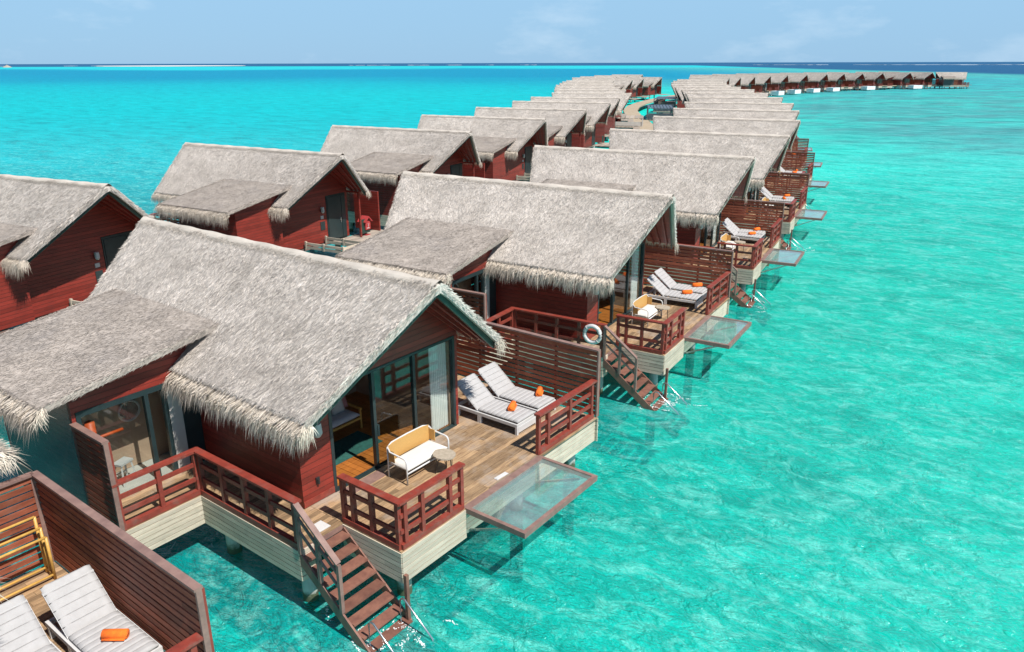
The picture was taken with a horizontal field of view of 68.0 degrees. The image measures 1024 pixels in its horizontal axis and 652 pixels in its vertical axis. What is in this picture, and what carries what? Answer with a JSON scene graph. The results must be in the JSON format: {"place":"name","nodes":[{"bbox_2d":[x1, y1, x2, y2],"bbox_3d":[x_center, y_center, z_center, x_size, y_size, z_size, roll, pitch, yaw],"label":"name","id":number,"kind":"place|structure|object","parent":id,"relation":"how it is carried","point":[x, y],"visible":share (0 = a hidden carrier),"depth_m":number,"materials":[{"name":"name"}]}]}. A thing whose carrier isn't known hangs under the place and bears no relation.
{"place":"outdoors","nodes":[
{"label":"outdoors","id":0,"kind":"place"},
{"bbox_2d":[357,215,371,235],"bbox_3d":[-8.766,-6.020,45.284,0.640,1.160,0.660,10,22,28],"label":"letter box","id":1,"kind":"object","parent":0,"point":[367,224],"visible":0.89,"depth_m":45.11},
{"bbox_2d":[494,472,507,479],"bbox_3d":[-0.271,3.736,18.908,0.120,0.022,0.420,16,25,38],"label":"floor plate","id":2,"kind":"object","parent":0,"point":[503,474],"visible":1,"depth_m":18.90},
{"bbox_2d":[0,261,1023,651],"bbox_3d":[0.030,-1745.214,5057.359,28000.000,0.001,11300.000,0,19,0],"label":"seabed","id":3,"kind":"structure","parent":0,"point":[926,383],"depth_m":24.25,"materials":[{"name":"sand"}]},
{"bbox_2d":[0,62,1023,651],"bbox_3d":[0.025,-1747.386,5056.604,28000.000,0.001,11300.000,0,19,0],"label":"sea water","id":4,"kind":"structure","parent":0,"point":[926,174],"depth_m":142.71,"materials":[{"name":"liquid"}]},
{"bbox_2d":[0,174,160,333],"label":"overwater villa","id":5,"kind":"object","parent":4,"relation":"in","point":[62,241],"visible":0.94,"depth_m":30.96,"materials":[{"name":"grey plant"}]},
{"bbox_2d":[100,230,131,269],"bbox_3d":[-17.499,-2.848,34.003,0.095,2.600,1.580,9,21,24],"label":"entrance door","id":6,"kind":"structure","parent":5,"relation":"in","point":[111,244],"depth_m":33.43,"materials":[{"name":"metal"}]},
{"bbox_2d":[0,435,214,651],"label":"overwater villa","id":7,"kind":"object","parent":4,"relation":"in","point":[159,599],"visible":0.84,"depth_m":13.94,"materials":[{"name":"red wood"}]},
{"bbox_2d":[0,516,56,600],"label":"towel rack","id":8,"kind":"object","parent":7,"relation":"on","point":[42,540],"visible":1,"depth_m":14.91,"materials":[{"name":"yellow wood"}]},
{"bbox_2d":[0,594,61,651],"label":"sun lounger","id":9,"kind":"object","parent":7,"relation":"on","point":[21,629],"visible":1,"depth_m":12.90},
{"bbox_2d":[39,564,162,651],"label":"sun lounger","id":10,"kind":"object","parent":7,"relation":"on","point":[85,611],"visible":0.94,"depth_m":13.39,"materials":[{"name":"fabric"}]},
{"bbox_2d":[101,628,129,640],"bbox_3d":[-6.806,5.289,12.999,0.427,0.164,0.206,0,19,-1],"label":"rolled towel","id":11,"kind":"object","parent":10,"relation":"on","point":[115,634],"visible":1,"depth_m":12.94,"materials":[{"name":"fabric"}]},
{"bbox_2d":[102,65,244,66],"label":"sand spit","id":12,"kind":"structure","parent":4,"relation":"in","point":[204,65],"depth_m":3030.72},
{"bbox_2d":[149,142,382,254],"bbox_3d":[-15.138,-5.681,44.246,16.598,9.229,12.563,10,22,28],"label":"overwater villa","id":13,"kind":"object","parent":4,"relation":"in","point":[292,199],"visible":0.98,"depth_m":41.47,"materials":[{"name":"grey plant"}]},
{"bbox_2d":[325,192,347,240],"bbox_3d":[-10.160,-6.346,44.009,0.160,2.600,1.580,10,22,28],"label":"entrance door","id":14,"kind":"structure","parent":13,"relation":"in","point":[335,203],"depth_m":43.94,"materials":[{"name":"metal"}]},
{"bbox_2d":[0,216,600,651],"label":"overwater villa","id":15,"kind":"object","parent":4,"relation":"in","point":[236,368],"visible":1,"depth_m":18.06,"materials":[{"name":"grey plant"}]},
{"bbox_2d":[84,420,123,483],"bbox_3d":[-9.491,3.073,17.810,0.400,2.000,0.900,14,24,35],"label":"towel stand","id":16,"kind":"object","parent":15,"relation":"on","point":[89,424],"visible":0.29,"depth_m":17.37,"materials":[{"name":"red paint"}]},
{"bbox_2d":[114,456,137,486],"bbox_3d":[-9.499,3.562,18.584,0.356,0.573,0.476,6,20,16],"label":"bath stool","id":17,"kind":"object","parent":15,"relation":"on","point":[122,462],"visible":0.63,"depth_m":18.51,"materials":[{"name":"plastic"}]},
{"bbox_2d":[117,400,139,421],"bbox_3d":[-9.570,2.116,18.955,0.060,0.580,0.580,14,24,35],"label":"round mirror","id":18,"kind":"object","parent":15,"relation":"attached to","point":[127,411],"visible":0.94,"depth_m":18.95,"materials":[{"name":"mirror"}]},
{"bbox_2d":[74,383,205,480],"bbox_3d":[-8.854,2.690,18.308,0.124,2.431,2.880,14,24,35],"label":"bath window","id":19,"kind":"structure","parent":15,"relation":"in","point":[184,430],"depth_m":18.79,"materials":[{"name":"clear glass"}]},
{"bbox_2d":[314,520,330,531],"bbox_3d":[-4.276,4.457,16.861,0.340,0.022,0.340,14,24,35],"label":"floor hatch","id":20,"kind":"object","parent":15,"relation":"on","point":[320,525],"visible":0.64,"depth_m":16.88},
{"bbox_2d":[331,402,362,431],"bbox_3d":[-5.118,2.523,20.789,0.905,1.081,1.850,14,24,35],"label":"indoor sofa","id":21,"kind":"object","parent":15,"relation":"on","point":[343,417],"visible":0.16,"depth_m":20.98,"materials":[{"name":"grey fabric"}]},
{"bbox_2d":[331,399,344,415],"bbox_3d":[-4.887,2.187,21.084,0.245,0.460,0.437,14,24,35],"label":"cushion","id":22,"kind":"object","parent":21,"relation":"on","point":[338,407],"visible":0.5,"depth_m":21.05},
{"bbox_2d":[342,396,347,407],"bbox_3d":[-4.829,2.097,21.311,0.221,0.440,0.396,14,24,35],"label":"cushion","id":23,"kind":"object","parent":21,"relation":"on","point":[344,401],"visible":0.35,"depth_m":21.37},
{"bbox_2d":[334,431,381,464],"bbox_3d":[-4.452,3.269,20.255,1.000,0.012,1.800,14,24,35],"label":"rug","id":24,"kind":"object","parent":15,"relation":"on","point":[351,445],"visible":0.57,"depth_m":20.39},
{"bbox_2d":[339,470,387,496],"bbox_3d":[-3.633,3.846,18.613,0.340,0.022,1.300,14,24,35],"label":"door mat","id":25,"kind":"object","parent":15,"relation":"on","point":[373,477],"depth_m":18.82,"materials":[{"name":"fabric"}]},
{"bbox_2d":[328,335,456,491],"bbox_3d":[-2.955,2.125,19.486,0.140,2.725,4.450,14,24,35],"label":"glass door","id":26,"kind":"structure","parent":15,"relation":"in","point":[375,427],"depth_m":19.36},
{"bbox_2d":[386,425,449,485],"bbox_3d":[-2.376,3.196,19.148,0.754,0.902,1.564,14,24,35],"label":"garden sofa","id":27,"kind":"object","parent":15,"relation":"on","point":[396,448],"visible":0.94,"depth_m":19.11,"materials":[{"name":"fabric"}]},
{"bbox_2d":[433,448,455,473],"bbox_3d":[-1.703,3.437,19.048,0.607,0.512,0.546,14,24,35],"label":"coffee table","id":28,"kind":"object","parent":15,"relation":"on","point":[444,454],"visible":0.93,"depth_m":18.93,"materials":[{"name":"stone"}]},
{"bbox_2d":[458,373,535,435],"bbox_3d":[-0.475,2.206,21.794,2.261,1.023,0.952,14,24,35],"label":"sun lounger","id":29,"kind":"object","parent":15,"relation":"on","point":[481,399],"visible":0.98,"depth_m":21.75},
{"bbox_2d":[507,400,516,411],"bbox_3d":[0.013,2.281,21.599,0.206,0.164,0.428,4,20,12],"label":"rolled towel","id":30,"kind":"object","parent":29,"relation":"on","point":[512,406],"visible":1,"depth_m":21.47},
{"bbox_2d":[477,362,555,412],"bbox_3d":[0.116,1.903,22.662,2.261,1.023,0.952,14,24,35],"label":"sun lounger","id":31,"kind":"object","parent":15,"relation":"on","point":[501,385],"visible":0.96,"depth_m":22.69,"materials":[{"name":"fabric"}]},
{"bbox_2d":[535,386,543,396],"bbox_3d":[0.820,1.948,22.551,0.206,0.164,0.428,3,19,8],"label":"rolled towel","id":32,"kind":"object","parent":31,"relation":"on","point":[539,391],"visible":1,"depth_m":22.43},
{"bbox_2d":[320,125,484,231],"bbox_3d":[-9.102,-10.067,56.812,16.598,9.229,12.563,10,22,27],"label":"overwater villa","id":33,"kind":"object","parent":4,"relation":"in","point":[381,159],"visible":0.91,"depth_m":53.71,"materials":[{"name":"grey plant"}]},
{"bbox_2d":[450,163,461,175],"bbox_3d":[-4.154,-10.775,56.698,0.095,2.600,1.580,10,22,27],"label":"entrance door","id":34,"kind":"structure","parent":33,"relation":"in","point":[456,169],"depth_m":56.38,"materials":[{"name":"metal"}]},
{"bbox_2d":[0,85,896,414],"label":"walkway","id":35,"kind":"structure","parent":4,"relation":"in","point":[634,109],"depth_m":158.07,"materials":[{"name":"wood"}]},
{"bbox_2d":[417,114,547,180],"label":"overwater villa","id":36,"kind":"object","parent":4,"relation":"in","point":[505,145],"visible":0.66,"depth_m":65.57,"materials":[{"name":"grey plant"}]},
{"bbox_2d":[525,146,531,175],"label":"entrance door","id":37,"kind":"structure","parent":36,"relation":"in","point":[528,150],"depth_m":68.40,"materials":[{"name":"wood"}]},
{"bbox_2d":[474,107,586,147],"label":"overwater villa","id":38,"kind":"object","parent":4,"relation":"in","point":[565,127],"visible":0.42,"depth_m":78.43,"materials":[{"name":"grey plant"}]},
{"bbox_2d":[566,133,571,146],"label":"entrance door","id":39,"kind":"structure","parent":38,"relation":"in","point":[569,137],"depth_m":80.55,"materials":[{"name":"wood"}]},
{"bbox_2d":[334,171,751,450],"bbox_3d":[0.693,-1.196,31.250,16.598,9.229,12.500,11,22,29],"label":"overwater villa","id":40,"kind":"object","parent":4,"relation":"in","point":[563,262],"visible":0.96,"depth_m":28.42,"materials":[{"name":"grey plant"}]},
{"bbox_2d":[452,268,495,322],"bbox_3d":[-1.417,-0.839,28.400,0.124,2.431,2.880,11,22,29],"label":"bath window","id":41,"kind":"structure","parent":40,"relation":"in","point":[488,286],"depth_m":28.94,"materials":[{"name":"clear glass"}]},
{"bbox_2d":[471,274,480,284],"bbox_3d":[-1.718,-3.259,35.079,0.070,2.600,1.580,11,22,29],"label":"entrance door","id":42,"kind":"structure","parent":40,"relation":"in","point":[472,278],"depth_m":35.32,"materials":[{"name":"wood"}]},
{"bbox_2d":[583,324,601,344],"bbox_3d":[2.803,0.289,26.464,0.750,0.743,0.160,11,22,29],"label":"life ring","id":43,"kind":"object","parent":40,"relation":"hanging from","point":[587,339],"visible":1,"depth_m":26.40,"materials":[{"name":"plastic"}]},
{"bbox_2d":[597,242,644,326],"bbox_3d":[4.324,-1.594,30.124,0.140,2.725,4.450,11,22,29],"label":"glass door","id":44,"kind":"structure","parent":40,"relation":"in","point":[612,297],"depth_m":30.69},
{"bbox_2d":[631,294,662,327],"bbox_3d":[5.356,-0.647,30.140,0.754,0.902,1.564,11,22,29],"label":"garden sofa","id":45,"kind":"object","parent":40,"relation":"on","point":[647,311],"visible":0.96,"depth_m":30.03,"materials":[{"name":"fabric"}]},
{"bbox_2d":[655,305,669,319],"bbox_3d":[6.016,-0.522,30.374,0.607,0.512,0.546,11,22,29],"label":"coffee table","id":46,"kind":"object","parent":40,"relation":"on","point":[663,307],"visible":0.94,"depth_m":30.24,"materials":[{"name":"wood"}]},
{"bbox_2d":[646,274,702,308],"bbox_3d":[6.943,-1.502,32.403,2.261,1.023,0.952,10,22,27],"label":"sun lounger","id":47,"kind":"object","parent":40,"relation":"on","point":[659,286],"visible":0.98,"depth_m":32.30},
{"bbox_2d":[682,290,691,293],"bbox_3d":[7.456,-1.451,32.275,0.428,0.164,0.206,-4,20,-10],"label":"rolled towel","id":48,"kind":"object","parent":47,"relation":"on","point":[686,291],"visible":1,"depth_m":32.21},
{"bbox_2d":[653,268,706,298],"bbox_3d":[7.452,-1.843,33.380,2.261,1.023,0.952,12,22,30],"label":"sun lounger","id":49,"kind":"object","parent":40,"relation":"on","point":[669,282],"visible":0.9,"depth_m":33.37,"materials":[{"name":"fabric"}]},
{"bbox_2d":[692,283,701,286],"bbox_3d":[8.141,-1.812,33.306,0.427,0.164,0.206,-3,19,-8],"label":"rolled towel","id":50,"kind":"object","parent":49,"relation":"on","point":[696,284],"visible":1,"depth_m":33.25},
{"bbox_2d":[512,101,610,147],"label":"overwater villa","id":51,"kind":"object","parent":4,"relation":"in","point":[597,116],"visible":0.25,"depth_m":92.09,"materials":[{"name":"grey plant"}]},
{"bbox_2d":[592,124,595,144],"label":"entrance door","id":52,"kind":"structure","parent":51,"relation":"in","point":[593,133],"depth_m":94.15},
{"bbox_2d":[326,247,811,651],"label":"stair foam","id":53,"kind":"object","parent":4,"relation":"on","point":[421,643],"visible":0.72,"depth_m":16.20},
{"bbox_2d":[531,97,620,147],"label":"overwater villa","id":54,"kind":"object","parent":4,"relation":"in","point":[615,102],"visible":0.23,"depth_m":103.56,"materials":[{"name":"grey plant"}]},
{"bbox_2d":[556,85,615,86],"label":"overwater villa","id":55,"kind":"object","parent":4,"relation":"in","point":[585,85],"visible":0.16,"depth_m":158.75,"materials":[{"name":"grey plant"}]},
{"bbox_2d":[560,83,614,84],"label":"overwater villa","id":56,"kind":"object","parent":4,"relation":"in","point":[587,83],"visible":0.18,"depth_m":172.00,"materials":[{"name":"grey plant"}]},
{"bbox_2d":[562,82,612,82],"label":"overwater villa","id":57,"kind":"object","parent":4,"relation":"in","point":[587,82],"visible":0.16,"depth_m":185.32,"materials":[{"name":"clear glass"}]},
{"bbox_2d":[572,77,602,79],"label":"overwater villa","id":58,"kind":"object","parent":4,"relation":"in","point":[584,78],"visible":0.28,"depth_m":233.01,"materials":[{"name":"grey plant"}]},
{"bbox_2d":[566,80,613,82],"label":"overwater villa","id":59,"kind":"object","parent":4,"relation":"in","point":[590,81],"visible":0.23,"depth_m":198.09,"materials":[{"name":"grey plant"}]},
{"bbox_2d":[555,87,626,115],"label":"overwater villa","id":60,"kind":"object","parent":4,"relation":"in","point":[588,88],"visible":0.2,"depth_m":145.03,"materials":[{"name":"grey plant"}]},
{"bbox_2d":[554,89,633,121],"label":"overwater villa","id":61,"kind":"object","parent":4,"relation":"in","point":[591,91],"visible":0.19,"depth_m":131.49,"materials":[{"name":"grey plant"}]},
{"bbox_2d":[552,92,639,140],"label":"overwater villa","id":62,"kind":"object","parent":4,"relation":"in","point":[625,98],"visible":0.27,"depth_m":117.62,"materials":[{"name":"grey plant"}]},
{"bbox_2d":[580,76,616,77],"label":"overwater villa","id":63,"kind":"object","parent":4,"relation":"in","point":[597,77],"visible":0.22,"depth_m":250.86,"materials":[{"name":"grey plant"}]},
{"bbox_2d":[594,75,627,77],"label":"overwater villa","id":64,"kind":"object","parent":4,"relation":"in","point":[621,76],"visible":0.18,"depth_m":269.11,"materials":[{"name":"grey plant"}]},
{"bbox_2d":[589,79,641,99],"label":"overwater villa","id":65,"kind":"object","parent":4,"relation":"in","point":[624,84],"visible":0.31,"depth_m":208.86,"materials":[{"name":"grey plant"}]},
{"bbox_2d":[603,78,651,102],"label":"overwater villa","id":66,"kind":"object","parent":4,"relation":"in","point":[636,89],"visible":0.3,"depth_m":223.91,"materials":[{"name":"grey plant"}]},
{"bbox_2d":[612,74,642,76],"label":"overwater villa","id":67,"kind":"object","parent":4,"relation":"in","point":[632,75],"visible":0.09,"depth_m":284.97,"materials":[{"name":"grey plant"}]},
{"bbox_2d":[615,115,643,127],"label":"service pavilion","id":68,"kind":"structure","parent":4,"relation":"in","point":[636,124],"depth_m":121.23,"materials":[{"name":"concrete"}]},
{"bbox_2d":[625,77,668,99],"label":"overwater villa","id":69,"kind":"object","parent":4,"relation":"in","point":[652,85],"visible":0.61,"depth_m":237.35,"materials":[{"name":"grey plant"}]},
{"bbox_2d":[646,105,672,120],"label":"service pavilion","id":70,"kind":"structure","parent":4,"relation":"in","point":[649,116],"depth_m":134.69,"materials":[{"name":"concrete"}]},
{"bbox_2d":[653,96,676,112],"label":"service pavilion","id":71,"kind":"structure","parent":4,"relation":"in","point":[657,110],"depth_m":158.05,"materials":[{"name":"concrete"}]},
{"bbox_2d":[656,96,676,106],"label":"service pavilion","id":72,"kind":"structure","parent":4,"relation":"in","point":[661,101],"depth_m":177.64,"materials":[{"name":"concrete"}]},
{"bbox_2d":[530,145,804,339],"bbox_3d":[7.018,-4.919,41.907,16.598,9.229,12.500,10,21,26],"label":"overwater villa","id":73,"kind":"object","parent":4,"relation":"in","point":[703,188],"visible":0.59,"depth_m":39.71,"materials":[{"name":"grey plant"}]},
{"bbox_2d":[699,212,720,255],"bbox_3d":[10.697,-5.386,40.981,0.140,2.725,4.450,10,21,26],"label":"glass door","id":74,"kind":"structure","parent":73,"relation":"in","point":[718,230],"depth_m":41.70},
{"bbox_2d":[720,233,738,249],"bbox_3d":[11.744,-4.459,41.053,0.754,0.902,1.564,10,21,26],"label":"garden sofa","id":75,"kind":"object","parent":73,"relation":"on","point":[725,238],"visible":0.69,"depth_m":41.00,"materials":[{"name":"fabric"}]},
{"bbox_2d":[720,221,763,241],"bbox_3d":[13.226,-5.366,43.464,2.261,1.023,0.952,11,22,28],"label":"sun lounger","id":76,"kind":"object","parent":73,"relation":"on","point":[732,230],"visible":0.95,"depth_m":43.32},
{"bbox_2d":[723,218,765,237],"bbox_3d":[13.620,-5.681,44.369,2.261,1.023,0.952,9,21,25],"label":"sun lounger","id":77,"kind":"object","parent":73,"relation":"on","point":[733,225],"visible":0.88,"depth_m":44.36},
{"bbox_2d":[667,81,723,101],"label":"overwater villa","id":78,"kind":"object","parent":4,"relation":"in","point":[696,82],"visible":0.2,"depth_m":189.88,"materials":[{"name":"grey plant"}]},
{"bbox_2d":[668,79,723,99],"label":"overwater villa","id":79,"kind":"object","parent":4,"relation":"in","point":[698,80],"visible":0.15,"depth_m":206.00,"materials":[{"name":"grey plant"}]},
{"bbox_2d":[671,82,726,84],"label":"overwater villa","id":80,"kind":"object","parent":4,"relation":"in","point":[701,83],"visible":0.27,"depth_m":173.71,"materials":[{"name":"grey plant"}]},
{"bbox_2d":[671,84,731,107],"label":"overwater villa","id":81,"kind":"object","parent":4,"relation":"in","point":[673,86],"visible":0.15,"depth_m":159.61,"materials":[{"name":"grey plant"}]},
{"bbox_2d":[690,75,721,77],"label":"overwater villa","id":82,"kind":"object","parent":4,"relation":"in","point":[698,76],"visible":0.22,"depth_m":277.06,"materials":[{"name":"grey plant"}]},
{"bbox_2d":[675,87,740,107],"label":"overwater villa","id":83,"kind":"object","parent":4,"relation":"in","point":[680,95],"visible":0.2,"depth_m":145.16,"materials":[{"name":"grey plant"}]},
{"bbox_2d":[689,77,729,84],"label":"overwater villa","id":84,"kind":"object","parent":4,"relation":"in","point":[727,80],"visible":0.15,"depth_m":227.27,"materials":[{"name":"grey plant"}]},
{"bbox_2d":[609,128,826,279],"bbox_3d":[12.861,-8.770,52.936,16.598,9.229,12.500,9,21,26],"label":"overwater villa","id":85,"kind":"object","parent":4,"relation":"in","point":[767,151],"visible":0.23,"depth_m":51.32,"materials":[{"name":"grey plant"}]},
{"bbox_2d":[746,186,758,213],"bbox_3d":[16.547,-9.255,52.060,0.140,2.725,4.450,9,21,26],"label":"glass door","id":86,"kind":"structure","parent":85,"relation":"in","point":[750,197],"depth_m":52.58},
{"bbox_2d":[761,197,775,205],"bbox_3d":[17.599,-8.332,52.145,0.754,0.902,1.564,9,21,26],"label":"garden sofa","id":87,"kind":"object","parent":85,"relation":"on","point":[765,199],"visible":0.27,"depth_m":52.56,"materials":[{"name":"wicker"}]},
{"bbox_2d":[760,189,792,202],"bbox_3d":[19.001,-9.216,54.492,2.261,1.023,0.952,8,21,23],"label":"sun lounger","id":88,"kind":"object","parent":85,"relation":"on","point":[777,199],"visible":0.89,"depth_m":54.31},
{"bbox_2d":[760,186,793,199],"bbox_3d":[19.448,-9.577,55.526,2.261,1.023,0.952,10,22,27],"label":"sun lounger","id":89,"kind":"object","parent":85,"relation":"on","point":[764,189],"visible":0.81,"depth_m":55.51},
{"bbox_2d":[681,89,754,101],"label":"overwater villa","id":90,"kind":"object","parent":4,"relation":"in","point":[684,91],"visible":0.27,"depth_m":131.79,"materials":[{"name":"grey plant"}]},
{"bbox_2d":[702,77,747,88],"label":"overwater villa","id":91,"kind":"object","parent":4,"relation":"in","point":[735,81],"visible":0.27,"depth_m":238.74,"materials":[{"name":"grey plant"}]},
{"bbox_2d":[685,93,768,101],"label":"overwater villa","id":92,"kind":"object","parent":4,"relation":"in","point":[726,95],"visible":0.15,"depth_m":116.83,"materials":[{"name":"grey plant"}]},
{"bbox_2d":[712,74,741,75],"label":"overwater villa","id":93,"kind":"object","parent":4,"relation":"in","point":[727,74],"visible":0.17,"depth_m":289.77,"materials":[{"name":"grey plant"}]},
{"bbox_2d":[652,116,829,208],"bbox_3d":[18.381,-13.235,65.732,16.598,9.229,12.500,9,21,25],"label":"overwater villa","id":94,"kind":"object","parent":4,"relation":"in","point":[740,125],"visible":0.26,"depth_m":64.71,"materials":[{"name":"grey plant"}]},
{"bbox_2d":[719,76,762,92],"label":"overwater villa","id":95,"kind":"object","parent":4,"relation":"in","point":[748,81],"visible":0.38,"depth_m":251.77,"materials":[{"name":"grey plant"}]},
{"bbox_2d":[688,97,798,137],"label":"overwater villa","id":96,"kind":"object","parent":4,"relation":"in","point":[742,99],"visible":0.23,"depth_m":102.59,"materials":[{"name":"grey plant"}]},
{"bbox_2d":[673,108,822,170],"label":"overwater villa","id":97,"kind":"object","parent":4,"relation":"in","point":[743,113],"visible":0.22,"depth_m":76.55,"materials":[{"name":"grey plant"}]},
{"bbox_2d":[684,102,812,151],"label":"overwater villa","id":98,"kind":"object","parent":4,"relation":"in","point":[749,105],"visible":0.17,"depth_m":88.91,"materials":[{"name":"grey plant"}]},
{"bbox_2d":[737,75,783,95],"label":"overwater villa","id":99,"kind":"object","parent":4,"relation":"in","point":[764,81],"visible":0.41,"depth_m":263.37,"materials":[{"name":"grey plant"}]},
{"bbox_2d":[759,73,785,74],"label":"overwater villa","id":100,"kind":"object","parent":4,"relation":"in","point":[772,73],"visible":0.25,"depth_m":313.75,"materials":[{"name":"grey plant"}]},
{"bbox_2d":[756,74,800,94],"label":"overwater villa","id":101,"kind":"object","parent":4,"relation":"in","point":[780,80],"visible":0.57,"depth_m":275.89,"materials":[{"name":"grey plant"}]},
{"bbox_2d":[777,74,819,92],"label":"overwater villa","id":102,"kind":"object","parent":4,"relation":"in","point":[798,80],"visible":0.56,"depth_m":287.54,"materials":[{"name":"grey plant"}]},
{"bbox_2d":[798,73,839,91],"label":"overwater villa","id":103,"kind":"object","parent":4,"relation":"in","point":[819,80],"visible":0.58,"depth_m":298.14,"materials":[{"name":"grey plant"}]},
{"bbox_2d":[817,73,852,90],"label":"overwater villa","id":104,"kind":"object","parent":4,"relation":"in","point":[837,78],"visible":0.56,"depth_m":307.56,"materials":[{"name":"grey plant"}]},
{"bbox_2d":[841,73,875,90],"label":"overwater villa","id":105,"kind":"object","parent":4,"relation":"in","point":[856,78],"visible":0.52,"depth_m":313.44,"materials":[{"name":"grey plant"}]},
{"bbox_2d":[854,72,892,89],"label":"overwater villa","id":106,"kind":"object","parent":4,"relation":"in","point":[877,79],"visible":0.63,"depth_m":319.96,"materials":[{"name":"grey plant"}]},
{"bbox_2d":[881,72,922,88],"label":"overwater villa","id":107,"kind":"object","parent":4,"relation":"in","point":[900,79],"visible":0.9,"depth_m":326.87,"materials":[{"name":"grey plant"}]},
{"bbox_2d":[904,72,941,88],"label":"overwater villa","id":108,"kind":"object","parent":4,"relation":"in","point":[926,78],"visible":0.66,"depth_m":331.54,"materials":[{"name":"grey plant"}]},
{"bbox_2d":[933,72,968,88],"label":"overwater villa","id":109,"kind":"object","parent":4,"relation":"in","point":[952,79],"visible":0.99,"depth_m":327.51,"materials":[{"name":"grey plant"}]},
{"bbox_2d":[0,0,1023,63],"label":"sky","id":110,"kind":"structure","parent":0,"point":[31,31],"materials":[{"name":"blue"}]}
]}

